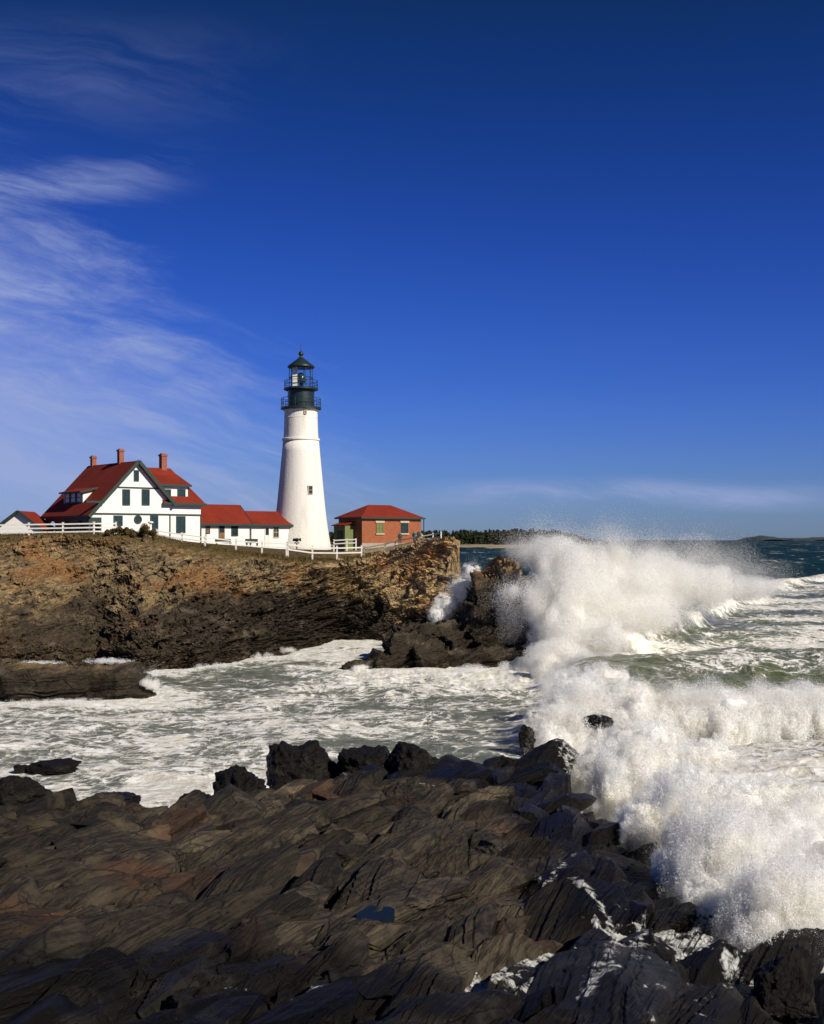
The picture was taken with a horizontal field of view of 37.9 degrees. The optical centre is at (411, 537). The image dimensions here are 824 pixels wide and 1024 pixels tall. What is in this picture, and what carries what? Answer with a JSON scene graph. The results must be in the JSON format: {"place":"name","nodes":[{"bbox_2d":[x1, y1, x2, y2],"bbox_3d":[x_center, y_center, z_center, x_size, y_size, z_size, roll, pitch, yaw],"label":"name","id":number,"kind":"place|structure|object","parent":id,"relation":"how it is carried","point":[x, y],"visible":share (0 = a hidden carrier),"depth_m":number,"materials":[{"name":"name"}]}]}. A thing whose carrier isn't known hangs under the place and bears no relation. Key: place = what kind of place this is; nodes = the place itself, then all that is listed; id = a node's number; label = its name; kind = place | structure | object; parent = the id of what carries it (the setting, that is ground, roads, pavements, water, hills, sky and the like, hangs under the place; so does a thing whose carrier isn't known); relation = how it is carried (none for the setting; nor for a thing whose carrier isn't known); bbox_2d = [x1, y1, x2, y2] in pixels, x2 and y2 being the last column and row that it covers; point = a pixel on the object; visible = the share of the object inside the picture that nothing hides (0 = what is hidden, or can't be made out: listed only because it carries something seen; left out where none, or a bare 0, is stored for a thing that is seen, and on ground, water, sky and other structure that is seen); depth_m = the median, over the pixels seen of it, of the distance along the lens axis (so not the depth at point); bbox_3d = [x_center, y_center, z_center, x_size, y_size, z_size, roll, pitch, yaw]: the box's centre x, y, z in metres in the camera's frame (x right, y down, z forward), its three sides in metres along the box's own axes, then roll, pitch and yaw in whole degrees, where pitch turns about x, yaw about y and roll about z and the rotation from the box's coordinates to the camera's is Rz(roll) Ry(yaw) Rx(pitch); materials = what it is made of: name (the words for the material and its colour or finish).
{"place":"outdoors","nodes":[
{"label":"outdoors","id":0,"kind":"place"},
{"bbox_2d":[0,533,461,671],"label":"headland","id":1,"kind":"structure","parent":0,"point":[149,606],"depth_m":116.95,"materials":[{"name":"brown stone"}]},
{"bbox_2d":[0,510,56,534],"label":"garage","id":2,"kind":"structure","parent":1,"relation":"on","point":[20,517],"depth_m":150.00,"materials":[{"name":"white paint"}]},
{"bbox_2d":[0,522,116,534],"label":"rail fence","id":3,"kind":"object","parent":1,"relation":"on","point":[63,527],"visible":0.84,"depth_m":128.86,"materials":[{"name":"white paint"}]},
{"bbox_2d":[104,526,135,535],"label":"shrub","id":4,"kind":"object","parent":1,"relation":"on","point":[118,530],"visible":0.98,"depth_m":127.32,"materials":[{"name":"brown plant"}]},
{"bbox_2d":[40,449,206,542],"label":"keeper house","id":5,"kind":"structure","parent":1,"relation":"on","point":[134,495],"depth_m":150.83,"materials":[{"name":"white paint"}]},
{"bbox_2d":[113,515,122,525],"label":"window","id":6,"kind":"structure","parent":5,"relation":"in","point":[119,519],"depth_m":147.52,"materials":[{"name":"teal glass"}]},
{"bbox_2d":[122,489,129,504],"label":"window","id":7,"kind":"structure","parent":5,"relation":"in","point":[125,492],"depth_m":148.12,"materials":[{"name":"teal glass"}]},
{"bbox_2d":[134,470,138,480],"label":"window","id":8,"kind":"structure","parent":5,"relation":"in","point":[136,472],"depth_m":149.10,"materials":[{"name":"teal glass"}]},
{"bbox_2d":[134,515,141,523],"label":"round window","id":9,"kind":"structure","parent":5,"relation":"in","point":[137,519],"depth_m":149.19,"materials":[{"name":"teal glass"}]},
{"bbox_2d":[142,489,149,504],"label":"window","id":10,"kind":"structure","parent":5,"relation":"in","point":[145,492],"depth_m":149.86,"materials":[{"name":"teal glass"}]},
{"bbox_2d":[150,515,157,529],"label":"door","id":11,"kind":"structure","parent":5,"relation":"in","point":[154,519],"depth_m":150.67,"materials":[{"name":"green paint"}]},
{"bbox_2d":[176,516,185,532],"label":"window","id":12,"kind":"structure","parent":5,"relation":"in","point":[180,520],"depth_m":153.23,"materials":[{"name":"glass"}]},
{"bbox_2d":[130,523,156,539],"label":"shrub","id":13,"kind":"object","parent":1,"relation":"on","point":[144,529],"visible":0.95,"depth_m":126.72,"materials":[{"name":"brown plant"}]},
{"bbox_2d":[143,534,151,542],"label":"boulder","id":14,"kind":"object","parent":1,"relation":"on","point":[148,538],"visible":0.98,"depth_m":125.74,"materials":[{"name":"beige stone"}]},
{"bbox_2d":[0,531,380,618],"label":"dry grass","id":15,"kind":"structure","parent":1,"relation":"on","point":[275,556],"depth_m":129.47,"materials":[{"name":"brown plant"}]},
{"bbox_2d":[156,529,286,555],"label":"rail fence","id":16,"kind":"object","parent":1,"relation":"on","point":[235,540],"visible":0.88,"depth_m":131.56,"materials":[{"name":"white paint"}]},
{"bbox_2d":[215,539,230,545],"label":"garden bench","id":17,"kind":"object","parent":1,"relation":"on","point":[216,540],"visible":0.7,"depth_m":146.13,"materials":[{"name":"green paint"}]},
{"bbox_2d":[201,504,253,546],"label":"service wing","id":18,"kind":"structure","parent":1,"relation":"on","point":[231,522],"depth_m":159.74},
{"bbox_2d":[205,526,209,533],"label":"window","id":19,"kind":"structure","parent":18,"relation":"in","point":[207,528],"depth_m":157.29,"materials":[{"name":"green paint"}]},
{"bbox_2d":[218,526,224,538],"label":"door","id":20,"kind":"structure","parent":18,"relation":"in","point":[221,529],"depth_m":158.64,"materials":[{"name":"brown wood"}]},
{"bbox_2d":[231,526,237,535],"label":"window","id":21,"kind":"structure","parent":18,"relation":"in","point":[234,529],"depth_m":159.92,"materials":[{"name":"teal glass"}]},
{"bbox_2d":[245,539,257,546],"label":"garden bench","id":22,"kind":"object","parent":1,"relation":"on","point":[254,540],"visible":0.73,"depth_m":146.16,"materials":[{"name":"green paint"}]},
{"bbox_2d":[245,511,293,548],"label":"entrance wing","id":23,"kind":"structure","parent":1,"relation":"on","point":[271,526],"depth_m":164.66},
{"bbox_2d":[264,527,269,547],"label":"door","id":24,"kind":"structure","parent":23,"relation":"in","point":[266,529],"depth_m":163.99,"materials":[{"name":"white paint"}]},
{"bbox_2d":[273,527,278,537],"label":"window","id":25,"kind":"structure","parent":23,"relation":"in","point":[275,529],"depth_m":164.95,"materials":[{"name":"wood"}]},
{"bbox_2d":[293,538,300,551],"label":"viewing scope","id":26,"kind":"object","parent":1,"relation":"on","point":[296,539],"visible":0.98,"depth_m":139.85,"materials":[{"name":"black metal"}]},
{"bbox_2d":[276,351,330,549],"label":"lighthouse","id":27,"kind":"object","parent":1,"relation":"on","point":[301,504],"visible":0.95,"depth_m":167.65,"materials":[{"name":"paint"}]},
{"bbox_2d":[308,485,312,494],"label":"window","id":28,"kind":"structure","parent":27,"relation":"in","point":[310,487],"depth_m":167.18,"materials":[{"name":"wood"}]},
{"bbox_2d":[287,542,362,559],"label":"rail fence","id":29,"kind":"object","parent":1,"relation":"on","point":[336,548],"visible":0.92,"depth_m":134.35,"materials":[{"name":"white paint"}]},
{"bbox_2d":[333,538,356,551],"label":"rail fence","id":30,"kind":"object","parent":1,"relation":"on","point":[346,543],"visible":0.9,"depth_m":146.91,"materials":[{"name":"white paint"}]},
{"bbox_2d":[363,533,422,556],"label":"rail fence","id":31,"kind":"object","parent":1,"relation":"on","point":[385,544],"visible":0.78,"depth_m":135.18,"materials":[{"name":"wood"}]},
{"bbox_2d":[422,532,441,538],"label":"rail fence","id":32,"kind":"object","parent":1,"relation":"on","point":[440,533],"visible":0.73,"depth_m":131.24,"materials":[{"name":"white paint"}]},
{"bbox_2d":[331,505,425,550],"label":"brick building","id":33,"kind":"structure","parent":0,"point":[369,525],"depth_m":152.05,"materials":[{"name":"red brick"}]},
{"bbox_2d":[375,521,384,534],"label":"window","id":34,"kind":"structure","parent":33,"relation":"in","point":[379,524],"depth_m":151.74,"materials":[{"name":"green paint"}]},
{"bbox_2d":[400,521,408,534],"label":"window","id":35,"kind":"structure","parent":33,"relation":"in","point":[404,524],"depth_m":154.36,"materials":[{"name":"teal glass"}]},
{"bbox_2d":[0,772,809,1023],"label":"shore rock","id":36,"kind":"object","parent":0,"point":[216,975],"visible":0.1,"depth_m":17.19,"materials":[{"name":"stone"}]},
{"bbox_2d":[0,738,823,1023],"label":"shelf bedrock","id":37,"kind":"structure","parent":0,"point":[524,826],"depth_m":21.05,"materials":[{"name":"stone"}]},
{"bbox_2d":[0,775,53,805],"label":"boulder","id":38,"kind":"object","parent":37,"relation":"on","point":[16,790],"visible":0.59,"depth_m":40.40,"materials":[{"name":"stone"}]},
{"bbox_2d":[109,792,140,803],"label":"boulder","id":39,"kind":"object","parent":37,"relation":"on","point":[131,797],"visible":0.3,"depth_m":37.00,"materials":[{"name":"stone"}]},
{"bbox_2d":[178,792,210,800],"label":"boulder","id":40,"kind":"object","parent":37,"relation":"on","point":[205,795],"visible":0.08,"depth_m":41.98,"materials":[{"name":"stone"}]},
{"bbox_2d":[213,765,266,794],"bbox_3d":[-5.627,8.345,38.980,1.804,1.847,1.616,0,0,25],"label":"boulder","id":41,"kind":"object","parent":37,"relation":"on","point":[242,778],"visible":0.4,"depth_m":38.66,"materials":[{"name":"stone"}]},
{"bbox_2d":[266,740,336,790],"bbox_3d":[-3.966,8.602,43.474,2.857,2.476,2.736,0,0,0],"label":"boulder","id":42,"kind":"object","parent":37,"relation":"on","point":[288,763],"visible":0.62,"depth_m":42.70,"materials":[{"name":"stone"}]},
{"bbox_2d":[335,745,389,779],"bbox_3d":[-1.663,8.524,43.140,2.265,1.985,2.117,0,0,0],"label":"boulder","id":43,"kind":"object","parent":37,"relation":"on","point":[353,760],"visible":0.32,"depth_m":42.49,"materials":[{"name":"stone"}]},
{"bbox_2d":[356,905,394,922],"bbox_3d":[-0.640,6.490,19.685,0.581,0.600,1.049,0,0,21],"label":"pool","id":44,"kind":"object","parent":37,"relation":"on","point":[385,915],"visible":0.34,"depth_m":19.73,"materials":[{"name":"liquid"}]},
{"bbox_2d":[384,741,440,779],"bbox_3d":[-0.049,8.424,42.447,2.178,2.487,2.088,0,0,0],"label":"boulder","id":45,"kind":"object","parent":37,"relation":"on","point":[405,755],"visible":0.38,"depth_m":42.03,"materials":[{"name":"stone"}]},
{"bbox_2d":[494,756,517,767],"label":"boulder","id":46,"kind":"object","parent":37,"relation":"on","point":[502,761],"visible":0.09,"depth_m":42.16,"materials":[{"name":"stone"}]},
{"bbox_2d":[518,724,535,754],"bbox_3d":[5.753,10.083,60.016,0.883,1.537,0.804,0,0,0],"label":"boulder","id":47,"kind":"object","parent":37,"relation":"on","point":[526,735],"visible":0.95,"depth_m":59.76,"materials":[{"name":"stone"}]},
{"bbox_2d":[751,947,818,1020],"bbox_3d":[5.274,6.317,17.004,1.070,1.037,1.001,0,0,0],"label":"boulder","id":48,"kind":"object","parent":37,"relation":"on","point":[783,989],"visible":0.86,"depth_m":16.68,"materials":[{"name":"stone"}]},
{"bbox_2d":[0,540,823,868],"bbox_3d":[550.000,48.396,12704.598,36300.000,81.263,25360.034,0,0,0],"label":"sea","id":49,"kind":"structure","parent":0,"point":[180,734],"depth_m":79.01,"materials":[{"name":"liquid"}]},
{"bbox_2d":[13,764,27,773],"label":"boulder","id":50,"kind":"object","parent":49,"relation":"in","point":[19,769],"visible":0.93,"depth_m":55.79,"materials":[{"name":"stone"}]},
{"bbox_2d":[25,758,81,775],"bbox_3d":[-16.797,10.743,56.044,2.342,0.727,1.835,0,0,12],"label":"boulder","id":51,"kind":"object","parent":49,"relation":"in","point":[60,766],"visible":0.92,"depth_m":55.59,"materials":[{"name":"stone"}]},
{"bbox_2d":[0,661,156,701],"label":"ledge rock","id":52,"kind":"object","parent":49,"relation":"in","point":[21,681],"visible":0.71,"depth_m":81.26,"materials":[{"name":"brown stone"}]},
{"bbox_2d":[8,647,300,707],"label":"sea spray","id":53,"kind":"object","parent":49,"relation":"on","point":[149,684],"visible":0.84,"depth_m":82.30,"materials":[{"name":"white liquid"}]},
{"bbox_2d":[341,621,529,669],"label":"reef rock","id":54,"kind":"object","parent":49,"relation":"in","point":[411,645],"visible":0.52,"depth_m":101.09,"materials":[{"name":"brown stone"}]},
{"bbox_2d":[350,661,530,682],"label":"sea spray","id":55,"kind":"object","parent":49,"relation":"on","point":[364,667],"visible":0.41,"depth_m":96.57,"materials":[{"name":"white liquid"}]},
{"bbox_2d":[581,714,613,729],"bbox_3d":[9.362,9.345,61.066,1.900,0.839,1.636,0,0,34],"label":"boulder","id":56,"kind":"object","parent":49,"relation":"in","point":[595,719],"visible":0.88,"depth_m":60.48,"materials":[{"name":"stone"}]},
{"bbox_2d":[478,499,805,671],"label":"sea spray","id":57,"kind":"object","parent":49,"relation":"on","point":[620,590],"visible":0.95,"depth_m":105.73,"materials":[{"name":"white liquid"}]},
{"bbox_2d":[506,650,823,753],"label":"sea spray","id":58,"kind":"object","parent":49,"relation":"on","point":[731,716],"visible":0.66,"depth_m":62.68,"materials":[{"name":"white liquid"}]},
{"bbox_2d":[557,711,823,973],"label":"sea spray","id":59,"kind":"object","parent":49,"relation":"on","point":[742,865],"visible":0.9,"depth_m":27.65,"materials":[{"name":"white liquid"}]},
{"bbox_2d":[0,0,823,539],"label":"sky","id":60,"kind":"structure","parent":0,"point":[523,256],"materials":[{"name":"blue"}]},
{"bbox_2d":[330,542,617,547],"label":"shore","id":61,"kind":"structure","parent":0,"point":[486,545],"depth_m":1342.50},
{"bbox_2d":[329,528,598,544],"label":"woods","id":62,"kind":"object","parent":61,"relation":"on","point":[464,536],"visible":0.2,"depth_m":1361.77,"materials":[{"name":"green plant"}]},
{"bbox_2d":[433,555,533,650],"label":"rock stack","id":63,"kind":"object","parent":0,"point":[464,627],"visible":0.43,"depth_m":107.69,"materials":[{"name":"brown stone"}]},
{"bbox_2d":[424,554,487,622],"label":"sea spray","id":64,"kind":"object","parent":63,"relation":"on","point":[444,607],"visible":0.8,"depth_m":113.79,"materials":[{"name":"white liquid"}]},
{"bbox_2d":[736,535,787,540],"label":"island hill","id":65,"kind":"structure","parent":0,"point":[762,538],"depth_m":6122.47,"materials":[{"name":"grey"}]},
{"bbox_2d":[789,537,823,540],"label":"island hill","id":66,"kind":"structure","parent":0,"point":[813,539],"depth_m":7153.58,"materials":[{"name":"grey"}]}
]}

